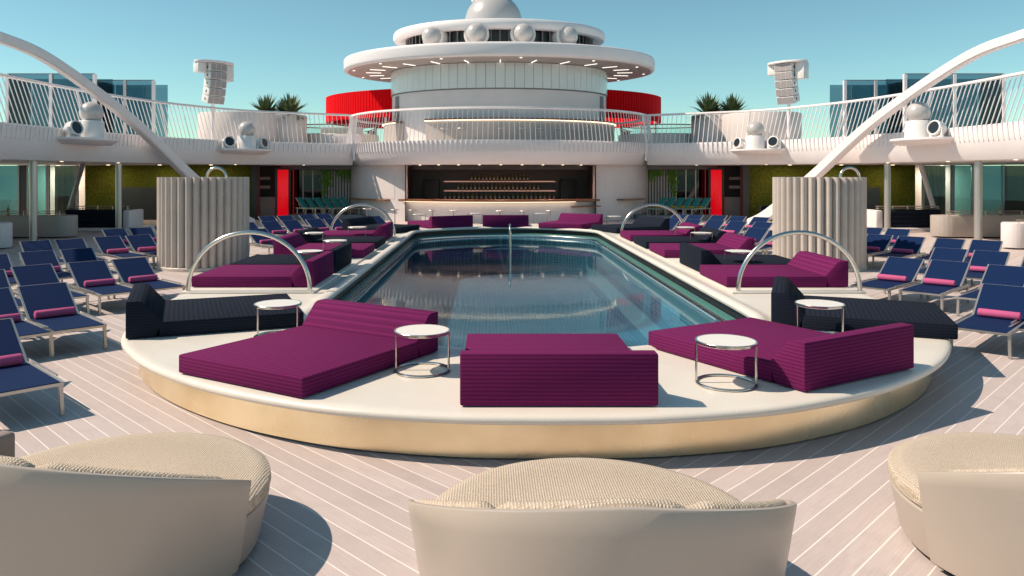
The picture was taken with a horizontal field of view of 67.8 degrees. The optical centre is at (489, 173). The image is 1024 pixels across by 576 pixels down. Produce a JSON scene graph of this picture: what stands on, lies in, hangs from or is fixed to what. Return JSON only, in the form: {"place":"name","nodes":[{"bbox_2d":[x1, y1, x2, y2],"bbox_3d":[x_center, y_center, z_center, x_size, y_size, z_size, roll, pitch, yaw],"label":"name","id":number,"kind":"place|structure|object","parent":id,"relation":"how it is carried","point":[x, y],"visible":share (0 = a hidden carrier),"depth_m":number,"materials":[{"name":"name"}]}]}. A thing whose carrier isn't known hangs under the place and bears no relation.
{"place":"outdoors","nodes":[
{"label":"outdoors","id":0,"kind":"place"},
{"bbox_2d":[0,430,14,456],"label":"throw pillow","id":1,"kind":"object","parent":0,"point":[7,443],"visible":0.54,"depth_m":5.05,"materials":[{"name":"grey fabric"}]},
{"bbox_2d":[0,209,1023,575],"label":"deck","id":2,"kind":"structure","parent":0,"point":[332,511],"depth_m":6.66,"materials":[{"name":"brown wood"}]},
{"bbox_2d":[0,222,12,247],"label":"towel station","id":3,"kind":"object","parent":2,"relation":"on","point":[6,234],"visible":1,"depth_m":25.12,"materials":[{"name":"white paint"}]},
{"bbox_2d":[0,287,53,356],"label":"sun lounger","id":4,"kind":"object","parent":2,"relation":"on","point":[24,327],"visible":0.74,"depth_m":10.91,"materials":[{"name":"fabric"}]},
{"bbox_2d":[0,318,64,414],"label":"sun lounger","id":5,"kind":"object","parent":2,"relation":"on","point":[26,375],"visible":0.87,"depth_m":8.14,"materials":[{"name":"fabric"}]},
{"bbox_2d":[29,161,36,240],"bbox_3d":[-16.180,1.022,27.000,0.260,2.955,0.260,0,0,0],"label":"steel post","id":6,"kind":"object","parent":2,"relation":"on","point":[32,200],"visible":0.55,"depth_m":26.89,"materials":[{"name":"silver metal"}]},
{"bbox_2d":[0,211,77,236],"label":"terrazzo counter","id":7,"kind":"object","parent":2,"relation":"on","point":[57,225],"visible":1,"depth_m":29.25,"materials":[{"name":"grey stone"}]},
{"bbox_2d":[19,240,63,265],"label":"sun lounger","id":8,"kind":"object","parent":2,"relation":"on","point":[36,245],"visible":0.26,"depth_m":19.50,"materials":[{"name":"fabric"}]},
{"bbox_2d":[0,165,84,214],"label":"window wall","id":9,"kind":"structure","parent":2,"relation":"on","point":[55,184],"depth_m":41.35,"materials":[{"name":"teal glass"}]},
{"bbox_2d":[19,250,72,279],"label":"sun lounger","id":10,"kind":"object","parent":2,"relation":"on","point":[39,257],"visible":0.35,"depth_m":16.82,"materials":[{"name":"fabric"}]},
{"bbox_2d":[10,264,89,313],"bbox_3d":[-7.994,2.119,13.803,1.869,0.767,0.756,0,0,42],"label":"sun lounger","id":11,"kind":"object","parent":2,"relation":"on","point":[26,275],"visible":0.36,"depth_m":14.18,"materials":[{"name":"fabric"}]},
{"bbox_2d":[17,282,106,356],"bbox_3d":[-6.365,2.119,11.278,0.756,0.767,1.869,0,0,-44],"label":"sun lounger","id":12,"kind":"object","parent":2,"relation":"on","point":[33,298],"visible":0.76,"depth_m":11.52,"materials":[{"name":"fabric"}]},
{"bbox_2d":[34,307,74,318],"bbox_3d":[-6.517,2.087,11.416,0.122,0.124,0.540,0,0,45],"label":"rolled towel","id":13,"kind":"object","parent":12,"relation":"on","point":[48,313],"visible":1,"depth_m":11.37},
{"bbox_2d":[54,238,107,264],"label":"sun lounger","id":14,"kind":"object","parent":2,"relation":"on","point":[70,243],"visible":0.35,"depth_m":19.98,"materials":[{"name":"fabric"}]},
{"bbox_2d":[59,248,118,281],"bbox_3d":[-8.904,2.119,16.945,0.756,0.767,1.869,0,0,-45],"label":"sun lounger","id":15,"kind":"object","parent":2,"relation":"on","point":[78,255],"visible":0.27,"depth_m":17.40,"materials":[{"name":"fabric"}]},
{"bbox_2d":[67,260,132,313],"bbox_3d":[-7.313,2.119,14.399,1.869,0.767,0.756,0,0,45],"label":"sun lounger","id":16,"kind":"object","parent":2,"relation":"on","point":[82,272],"visible":0.77,"depth_m":14.65,"materials":[{"name":"fabric"}]},
{"bbox_2d":[65,206,154,230],"bbox_3d":[-17.180,1.956,33.900,3.600,1.088,2.200,0,0,0],"label":"cabana sofa","id":17,"kind":"object","parent":2,"relation":"on","point":[94,220],"visible":0.73,"depth_m":33.06,"materials":[{"name":"black fabric"}]},
{"bbox_2d":[115,163,121,228],"bbox_3d":[-15.780,1.022,32.400,0.260,2.955,0.260,0,0,0],"label":"steel post","id":18,"kind":"object","parent":2,"relation":"on","point":[118,195],"visible":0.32,"depth_m":32.30,"materials":[{"name":"silver metal"}]},
{"bbox_2d":[94,236,148,260],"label":"sun lounger","id":19,"kind":"object","parent":2,"relation":"on","point":[105,244],"visible":0.74,"depth_m":20.61,"materials":[{"name":"fabric"}]},
{"bbox_2d":[0,31,254,221],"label":"arch beam","id":20,"kind":"structure","parent":2,"relation":"on","point":[163,150],"depth_m":28.76,"materials":[{"name":"metal"}]},
{"bbox_2d":[0,432,270,575],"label":"round daybed","id":21,"kind":"object","parent":2,"relation":"on","point":[169,504],"visible":1,"depth_m":4.15,"materials":[{"name":"beige"}]},
{"bbox_2d":[125,234,156,267],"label":"sun lounger","id":22,"kind":"object","parent":2,"relation":"on","point":[135,242],"visible":0.48,"depth_m":21.25,"materials":[{"name":"fabric"}]},
{"bbox_2d":[111,257,185,298],"bbox_3d":[-6.734,2.119,14.977,1.869,0.767,0.756,0,0,44],"label":"sun lounger","id":23,"kind":"object","parent":2,"relation":"on","point":[126,268],"visible":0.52,"depth_m":15.28,"materials":[{"name":"fabric"}]},
{"bbox_2d":[85,165,259,219],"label":"moss wall","id":24,"kind":"structure","parent":2,"relation":"on","point":[139,186],"depth_m":41.08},
{"bbox_2d":[122,187,156,219],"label":"door panel","id":25,"kind":"structure","parent":24,"relation":"in","point":[145,198],"depth_m":41.00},
{"bbox_2d":[156,166,248,271],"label":"fluted column","id":26,"kind":"structure","parent":2,"relation":"on","point":[196,216],"depth_m":19.42,"materials":[{"name":"paint"}]},
{"bbox_2d":[260,166,280,216],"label":"service niche","id":27,"kind":"object","parent":2,"relation":"on","point":[267,190],"visible":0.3,"depth_m":43.65,"materials":[{"name":"stone"}]},
{"bbox_2d":[275,168,290,217],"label":"red door","id":28,"kind":"structure","parent":2,"relation":"on","point":[281,192],"depth_m":43.26,"materials":[{"name":"red"}]},
{"bbox_2d":[291,170,322,213],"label":"dark glazing","id":29,"kind":"structure","parent":2,"relation":"on","point":[306,184],"depth_m":44.39,"materials":[{"name":"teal glass"}]},
{"bbox_2d":[323,170,349,211],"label":"fluted wall","id":30,"kind":"structure","parent":2,"relation":"on","point":[339,188],"depth_m":44.47,"materials":[{"name":"paint"}]},
{"bbox_2d":[344,0,654,221],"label":"tower","id":31,"kind":"structure","parent":2,"relation":"on","point":[482,71],"depth_m":41.07,"materials":[{"name":"white paint"}]},
{"bbox_2d":[288,170,710,208],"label":"wall","id":32,"kind":"structure","parent":2,"relation":"on","point":[288,188],"depth_m":53.40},
{"bbox_2d":[342,163,656,165],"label":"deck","id":33,"kind":"structure","parent":32,"relation":"on","point":[646,164],"depth_m":44.01,"materials":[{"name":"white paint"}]},
{"bbox_2d":[0,73,353,165],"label":"balcony","id":34,"kind":"structure","parent":33,"relation":"on","point":[23,144],"depth_m":33.23,"materials":[{"name":"white paint"}]},
{"bbox_2d":[5,73,96,126],"bbox_3d":[-19.111,-3.005,34.023,3.924,2.718,1.775,0,0,0],"label":"wind screen","id":35,"kind":"object","parent":34,"relation":"on","point":[94,78],"visible":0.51,"depth_m":33.59,"materials":[{"name":"white glass"}]},
{"bbox_2d":[57,102,118,145],"bbox_3d":[-14.951,-1.890,28.663,1.420,1.620,2.900,0,0,5],"label":"lamp bracket","id":36,"kind":"object","parent":34,"relation":"attached to","point":[88,128],"visible":1,"depth_m":28.26,"materials":[{"name":"metal"}]},
{"bbox_2d":[97,80,155,133],"bbox_3d":[-17.037,-3.012,36.422,2.792,2.732,1.775,0,0,0],"label":"wind screen","id":37,"kind":"object","parent":34,"relation":"on","point":[107,87],"visible":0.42,"depth_m":35.65,"materials":[{"name":"white glass"}]},
{"bbox_2d":[193,59,233,139],"bbox_3d":[-14.065,-3.676,38.904,1.239,4.060,2.097,0,0,40],"label":"speaker mast","id":38,"kind":"object","parent":34,"relation":"on","point":[218,75],"visible":1,"depth_m":38.61,"materials":[{"name":"metal"}]},
{"bbox_2d":[198,111,276,141],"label":"planter","id":39,"kind":"object","parent":34,"relation":"on","point":[265,123],"visible":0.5,"depth_m":41.59,"materials":[{"name":"paint"}]},
{"bbox_2d":[217,121,270,153],"bbox_3d":[-12.120,-1.790,38.064,1.420,1.620,2.900,0,0,38],"label":"lamp bracket","id":40,"kind":"object","parent":34,"relation":"attached to","point":[247,143],"visible":1,"depth_m":37.70,"materials":[{"name":"metal"}]},
{"bbox_2d":[277,114,306,142],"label":"planter","id":41,"kind":"object","parent":34,"relation":"on","point":[290,128],"visible":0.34,"depth_m":44.24,"materials":[{"name":"paint"}]},
{"bbox_2d":[318,127,362,142],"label":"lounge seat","id":42,"kind":"object","parent":33,"relation":"on","point":[332,136],"visible":0.62,"depth_m":45.77,"materials":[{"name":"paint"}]},
{"bbox_2d":[307,124,378,142],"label":"wall","id":43,"kind":"structure","parent":33,"relation":"on","point":[313,139],"depth_m":46.81,"materials":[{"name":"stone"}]},
{"bbox_2d":[326,89,660,132],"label":"red canopy","id":44,"kind":"object","parent":33,"relation":"on","point":[352,103],"visible":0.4,"depth_m":48.76,"materials":[{"name":"metal"}]},
{"bbox_2d":[618,124,690,142],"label":"wall","id":45,"kind":"structure","parent":33,"relation":"on","point":[667,137],"depth_m":46.21,"materials":[{"name":"stone"}]},
{"bbox_2d":[646,71,1023,165],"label":"balcony","id":46,"kind":"structure","parent":33,"relation":"on","point":[1001,143],"depth_m":32.52,"materials":[{"name":"white paint"}]},
{"bbox_2d":[691,114,722,142],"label":"planter","id":47,"kind":"object","parent":46,"relation":"on","point":[705,128],"visible":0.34,"depth_m":44.27,"materials":[{"name":"paint"}]},
{"bbox_2d":[730,121,785,153],"bbox_3d":[13.260,-1.790,38.064,1.420,1.620,2.900,0,0,-38],"label":"lamp bracket","id":48,"kind":"object","parent":46,"relation":"attached to","point":[754,143],"visible":1,"depth_m":37.70,"materials":[{"name":"metal"}]},
{"bbox_2d":[722,111,801,141],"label":"planter","id":49,"kind":"object","parent":46,"relation":"on","point":[731,124],"visible":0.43,"depth_m":41.67,"materials":[{"name":"paint"}]},
{"bbox_2d":[767,59,808,139],"bbox_3d":[15.205,-3.676,38.904,1.239,4.060,2.097,0,0,-40],"label":"speaker mast","id":50,"kind":"object","parent":46,"relation":"on","point":[788,74],"visible":1,"depth_m":38.58,"materials":[{"name":"metal"}]},
{"bbox_2d":[843,80,907,136],"bbox_3d":[18.039,-3.012,36.422,3.002,2.732,1.775,0,0,0],"label":"wind screen","id":51,"kind":"object","parent":46,"relation":"on","point":[895,88],"visible":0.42,"depth_m":35.66,"materials":[{"name":"white glass"}]},
{"bbox_2d":[890,102,953,145],"bbox_3d":[16.091,-1.890,28.663,1.420,1.620,2.900,0,0,-5],"label":"lamp bracket","id":52,"kind":"object","parent":46,"relation":"attached to","point":[920,128],"visible":1,"depth_m":28.26,"materials":[{"name":"metal"}]},
{"bbox_2d":[903,73,1005,131],"bbox_3d":[20.255,-3.005,34.023,4.426,2.718,1.775,0,0,0],"label":"wind screen","id":53,"kind":"object","parent":46,"relation":"on","point":[954,78],"visible":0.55,"depth_m":33.51,"materials":[{"name":"white glass"}]},
{"bbox_2d":[121,224,950,458],"bbox_3d":[0.570,2.881,18.800,11.704,1.738,24.760,0,0,0],"label":"pool podium","id":54,"kind":"object","parent":2,"relation":"on","point":[630,295],"visible":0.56,"depth_m":7.83,"materials":[{"name":"concrete"}]},
{"bbox_2d":[126,283,303,338],"bbox_3d":[-3.798,1.813,10.557,2.150,0.470,1.740,0,0,-22],"label":"daybed","id":55,"kind":"object","parent":54,"relation":"on","point":[151,312],"visible":0.96,"depth_m":9.92,"materials":[{"name":"black fabric"}]},
{"bbox_2d":[253,299,301,336],"bbox_3d":[-2.650,1.833,9.530,0.586,0.426,0.586,0,0,8],"label":"side table","id":56,"kind":"object","parent":54,"relation":"on","point":[274,304],"visible":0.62,"depth_m":9.49,"materials":[{"name":"silver metal"}]},
{"bbox_2d":[180,236,396,293],"bbox_3d":[-4.130,2.029,18.800,2.280,0.035,11.700,0,0,0],"label":"bed pad","id":57,"kind":"object","parent":54,"relation":"on","point":[257,290],"visible":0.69,"depth_m":13.20,"materials":[{"name":"stone"}]},
{"bbox_2d":[186,230,311,293],"bbox_3d":[-4.110,1.509,13.020,2.220,1.078,0.140,0,0,0],"label":"arched rail","id":58,"kind":"object","parent":57,"relation":"on","point":[293,250],"visible":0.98,"depth_m":12.99,"materials":[{"name":"silver metal"}]},
{"bbox_2d":[192,251,332,286],"bbox_3d":[-4.175,1.776,14.270,2.150,0.470,1.740,0,0,0],"label":"daybed","id":59,"kind":"object","parent":57,"relation":"on","point":[320,267],"visible":0.91,"depth_m":13.45,"materials":[{"name":"fabric"}]},
{"bbox_2d":[229,242,351,272],"bbox_3d":[-4.155,1.776,16.150,2.150,0.470,1.740,0,0,0],"label":"daybed","id":60,"kind":"object","parent":57,"relation":"on","point":[342,255],"visible":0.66,"depth_m":15.84,"materials":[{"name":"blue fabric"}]},
{"bbox_2d":[273,233,374,257],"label":"daybed","id":61,"kind":"object","parent":57,"relation":"on","point":[297,241],"visible":0.59,"depth_m":18.62,"materials":[{"name":"fabric"}]},
{"bbox_2d":[296,227,385,248],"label":"daybed","id":62,"kind":"object","parent":57,"relation":"on","point":[378,241],"visible":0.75,"depth_m":20.88,"materials":[{"name":"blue fabric"}]},
{"bbox_2d":[323,222,392,239],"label":"daybed","id":63,"kind":"object","parent":57,"relation":"on","point":[386,229],"visible":0.7,"depth_m":22.96,"materials":[{"name":"fabric"}]},
{"bbox_2d":[179,299,437,397],"bbox_3d":[-1.883,1.813,8.251,1.740,0.470,2.150,0,0,31],"label":"daybed","id":64,"kind":"object","parent":54,"relation":"on","point":[329,344],"visible":0.97,"depth_m":7.95,"materials":[{"name":"fabric"}]},
{"bbox_2d":[342,216,419,232],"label":"daybed","id":65,"kind":"object","parent":54,"relation":"on","point":[369,222],"visible":0.71,"depth_m":26.86,"materials":[{"name":"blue fabric"}]},
{"bbox_2d":[394,324,449,377],"bbox_3d":[-0.700,1.833,7.900,0.586,0.426,0.586,0,0,0],"label":"side table","id":66,"kind":"object","parent":54,"relation":"on","point":[420,331],"visible":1,"depth_m":7.85,"materials":[{"name":"white"}]},
{"bbox_2d":[407,215,472,228],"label":"daybed","id":67,"kind":"object","parent":54,"relation":"on","point":[432,222],"visible":0.97,"depth_m":28.42,"materials":[{"name":"fabric"}]},
{"bbox_2d":[483,215,528,226],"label":"daybed","id":68,"kind":"object","parent":54,"relation":"on","point":[505,220],"visible":1,"depth_m":28.83,"materials":[{"name":"fabric"}]},
{"bbox_2d":[409,237,606,249],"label":"wall","id":69,"kind":"structure","parent":54,"relation":"in","point":[499,243],"depth_m":26.09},
{"bbox_2d":[460,334,657,405],"bbox_3d":[0.610,1.813,7.735,1.740,0.470,2.150,0,0,0],"label":"daybed","id":70,"kind":"object","parent":54,"relation":"on","point":[555,370],"visible":1,"depth_m":6.66,"materials":[{"name":"fabric"}]},
{"bbox_2d":[538,213,602,228],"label":"daybed","id":71,"kind":"object","parent":54,"relation":"on","point":[574,220],"visible":0.85,"depth_m":29.29,"materials":[{"name":"fabric"}]},
{"bbox_2d":[591,216,669,233],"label":"daybed","id":72,"kind":"object","parent":54,"relation":"on","point":[646,223],"visible":0.85,"depth_m":26.64,"materials":[{"name":"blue fabric"}]},
{"bbox_2d":[695,334,757,391],"bbox_3d":[2.300,1.833,7.410,0.586,0.426,0.586,0,0,4],"label":"side table","id":73,"kind":"object","parent":54,"relation":"on","point":[727,341],"visible":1,"depth_m":7.35,"materials":[{"name":"silver metal"}]},
{"bbox_2d":[617,236,865,293],"bbox_3d":[5.270,2.029,18.800,2.280,0.035,11.700,0,0,0],"label":"ledge","id":74,"kind":"object","parent":54,"relation":"on","point":[803,290],"visible":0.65,"depth_m":13.31,"materials":[{"name":"stone"}]},
{"bbox_2d":[620,222,702,240],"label":"daybed","id":75,"kind":"object","parent":74,"relation":"on","point":[629,235],"visible":0.68,"depth_m":22.96,"materials":[{"name":"fabric"}]},
{"bbox_2d":[634,227,726,248],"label":"daybed","id":76,"kind":"object","parent":74,"relation":"on","point":[644,241],"visible":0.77,"depth_m":20.87,"materials":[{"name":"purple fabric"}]},
{"bbox_2d":[649,233,754,257],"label":"daybed","id":77,"kind":"object","parent":74,"relation":"on","point":[726,241],"visible":0.69,"depth_m":18.57,"materials":[{"name":"fabric"}]},
{"bbox_2d":[680,242,790,271],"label":"daybed","id":78,"kind":"object","parent":74,"relation":"on","point":[694,257],"visible":0.68,"depth_m":15.84,"materials":[{"name":"black fabric"}]},
{"bbox_2d":[700,251,847,286],"bbox_3d":[5.245,1.776,14.270,2.150,0.470,1.740,0,0,0],"label":"daybed","id":79,"kind":"object","parent":74,"relation":"on","point":[805,269],"visible":0.98,"depth_m":13.65,"materials":[{"name":"fabric"}]},
{"bbox_2d":[736,230,862,293],"bbox_3d":[5.290,1.509,13.020,2.220,1.078,0.140,0,0,0],"label":"arched rail","id":80,"kind":"object","parent":74,"relation":"on","point":[799,232],"visible":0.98,"depth_m":12.99,"materials":[{"name":"silver metal"}]},
{"bbox_2d":[648,317,913,391],"bbox_3d":[3.147,1.813,8.449,1.740,0.470,2.150,0,0,-30],"label":"daybed","id":81,"kind":"object","parent":54,"relation":"on","point":[799,358],"visible":0.98,"depth_m":7.69,"materials":[{"name":"fabric"}]},
{"bbox_2d":[795,299,844,333],"bbox_3d":[4.130,1.833,9.530,0.586,0.426,0.586,0,0,-4],"label":"side table","id":82,"kind":"object","parent":54,"relation":"on","point":[820,304],"visible":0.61,"depth_m":9.50,"materials":[{"name":"silver metal"}]},
{"bbox_2d":[771,276,957,339],"bbox_3d":[5.062,1.813,10.523,2.150,0.470,1.740,0,0,22],"label":"daybed","id":83,"kind":"object","parent":54,"relation":"on","point":[930,320],"visible":0.81,"depth_m":10.03,"materials":[{"name":"black fabric"}]},
{"bbox_2d":[407,458,796,575],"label":"round daybed","id":84,"kind":"object","parent":2,"relation":"on","point":[575,517],"visible":1,"depth_m":3.52,"materials":[{"name":"beige"}]},
{"bbox_2d":[648,170,674,211],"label":"fluted wall","id":85,"kind":"structure","parent":2,"relation":"on","point":[658,189],"depth_m":44.47,"materials":[{"name":"paint"}]},
{"bbox_2d":[675,170,707,213],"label":"dark glazing","id":86,"kind":"structure","parent":2,"relation":"on","point":[692,184],"depth_m":44.39,"materials":[{"name":"black glass"}]},
{"bbox_2d":[708,168,723,214],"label":"red door","id":87,"kind":"structure","parent":2,"relation":"on","point":[717,192],"depth_m":43.26,"materials":[{"name":"red"}]},
{"bbox_2d":[718,166,739,216],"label":"service niche","id":88,"kind":"object","parent":2,"relation":"on","point":[731,190],"visible":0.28,"depth_m":43.65,"materials":[{"name":"stone"}]},
{"bbox_2d":[772,166,866,271],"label":"fluted column","id":89,"kind":"structure","parent":2,"relation":"on","point":[834,208],"depth_m":19.45,"materials":[{"name":"paint"}]},
{"bbox_2d":[740,165,914,219],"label":"moss wall","id":90,"kind":"structure","parent":2,"relation":"on","point":[755,187],"depth_m":41.08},
{"bbox_2d":[867,234,892,267],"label":"sun lounger","id":91,"kind":"object","parent":2,"relation":"on","point":[882,242],"visible":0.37,"depth_m":21.34,"materials":[{"name":"fabric"}]},
{"bbox_2d":[747,29,1023,223],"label":"arch beam","id":92,"kind":"structure","parent":2,"relation":"on","point":[837,154],"depth_m":28.78,"materials":[{"name":"metal"}]},
{"bbox_2d":[884,163,890,231],"bbox_3d":[16.920,1.022,32.400,0.260,2.955,0.260,0,0,0],"label":"steel post","id":93,"kind":"object","parent":2,"relation":"on","point":[887,195],"visible":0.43,"depth_m":32.30,"materials":[{"name":"silver metal"}]},
{"bbox_2d":[850,256,924,299],"bbox_3d":[7.884,2.119,15.056,1.869,0.767,0.756,0,0,-42],"label":"sun lounger","id":94,"kind":"object","parent":2,"relation":"on","point":[909,268],"visible":0.74,"depth_m":15.29,"materials":[{"name":"fabric"}]},
{"bbox_2d":[872,236,925,268],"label":"sun lounger","id":95,"kind":"object","parent":2,"relation":"on","point":[914,244],"visible":0.74,"depth_m":20.62,"materials":[{"name":"fabric"}]},
{"bbox_2d":[899,260,970,310],"bbox_3d":[8.475,2.119,14.463,1.869,0.767,0.756,0,0,-44],"label":"sun lounger","id":96,"kind":"object","parent":2,"relation":"on","point":[956,271],"visible":0.87,"depth_m":14.71,"materials":[{"name":"fabric"}]},
{"bbox_2d":[908,247,967,286],"bbox_3d":[10.037,2.119,17.018,1.869,0.767,0.756,0,0,-44],"label":"sun lounger","id":97,"kind":"object","parent":2,"relation":"on","point":[949,254],"visible":0.3,"depth_m":17.48,"materials":[{"name":"fabric"}]},
{"bbox_2d":[916,238,965,260],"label":"sun lounger","id":98,"kind":"object","parent":2,"relation":"on","point":[949,243],"visible":0.31,"depth_m":20.09,"materials":[{"name":"fabric"}]},
{"bbox_2d":[887,432,1023,575],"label":"round daybed","id":99,"kind":"object","parent":2,"relation":"on","point":[959,499],"visible":1,"depth_m":4.63,"materials":[{"name":"beige"}]},
{"bbox_2d":[915,165,1023,214],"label":"window wall","id":100,"kind":"structure","parent":2,"relation":"on","point":[952,187],"depth_m":41.35,"materials":[{"name":"teal glass"}]},
{"bbox_2d":[930,211,1023,236],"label":"terrazzo counter","id":101,"kind":"object","parent":2,"relation":"on","point":[948,225],"visible":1,"depth_m":29.25,"materials":[{"name":"white stone"}]},
{"bbox_2d":[974,161,982,239],"bbox_3d":[17.320,1.022,27.000,0.260,2.955,0.260,0,0,0],"label":"steel post","id":102,"kind":"object","parent":2,"relation":"on","point":[978,200],"visible":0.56,"depth_m":26.90,"materials":[{"name":"silver metal"}]},
{"bbox_2d":[964,239,1002,261],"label":"sun lounger","id":103,"kind":"object","parent":2,"relation":"on","point":[988,245],"visible":0.26,"depth_m":19.62,"materials":[{"name":"fabric"}]},
{"bbox_2d":[950,283,1023,358],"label":"sun lounger","id":104,"kind":"object","parent":2,"relation":"on","point":[1001,297],"visible":0.68,"depth_m":11.40,"materials":[{"name":"fabric"}]},
{"bbox_2d":[977,308,1021,320],"bbox_3d":[7.543,2.087,11.275,0.122,0.124,0.540,0,0,-43],"label":"rolled towel","id":105,"kind":"object","parent":104,"relation":"on","point":[998,314],"visible":1,"depth_m":11.23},
{"bbox_2d":[965,250,1010,283],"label":"sun lounger","id":106,"kind":"object","parent":2,"relation":"on","point":[983,258],"visible":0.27,"depth_m":16.84,"materials":[{"name":"fabric"}]},
{"bbox_2d":[956,264,1023,315],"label":"sun lounger","id":107,"kind":"object","parent":2,"relation":"on","point":[1004,275],"visible":0.49,"depth_m":14.10,"materials":[{"name":"fabric"}]},
{"bbox_2d":[1001,219,1023,247],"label":"towel station","id":108,"kind":"object","parent":2,"relation":"on","point":[1012,234],"visible":0.91,"depth_m":25.00,"materials":[{"name":"white"}]},
{"bbox_2d":[0,0,1023,165],"label":"sky","id":109,"kind":"structure","parent":0,"point":[275,48],"materials":[{"name":"blue"}]},
{"bbox_2d":[867,206,939,230],"bbox_3d":[18.320,1.956,33.900,3.600,1.088,2.200,0,0,0],"label":"cabana sofa","id":110,"kind":"object","parent":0,"point":[915,220],"visible":0.76,"depth_m":33.05,"materials":[{"name":"black fabric"}]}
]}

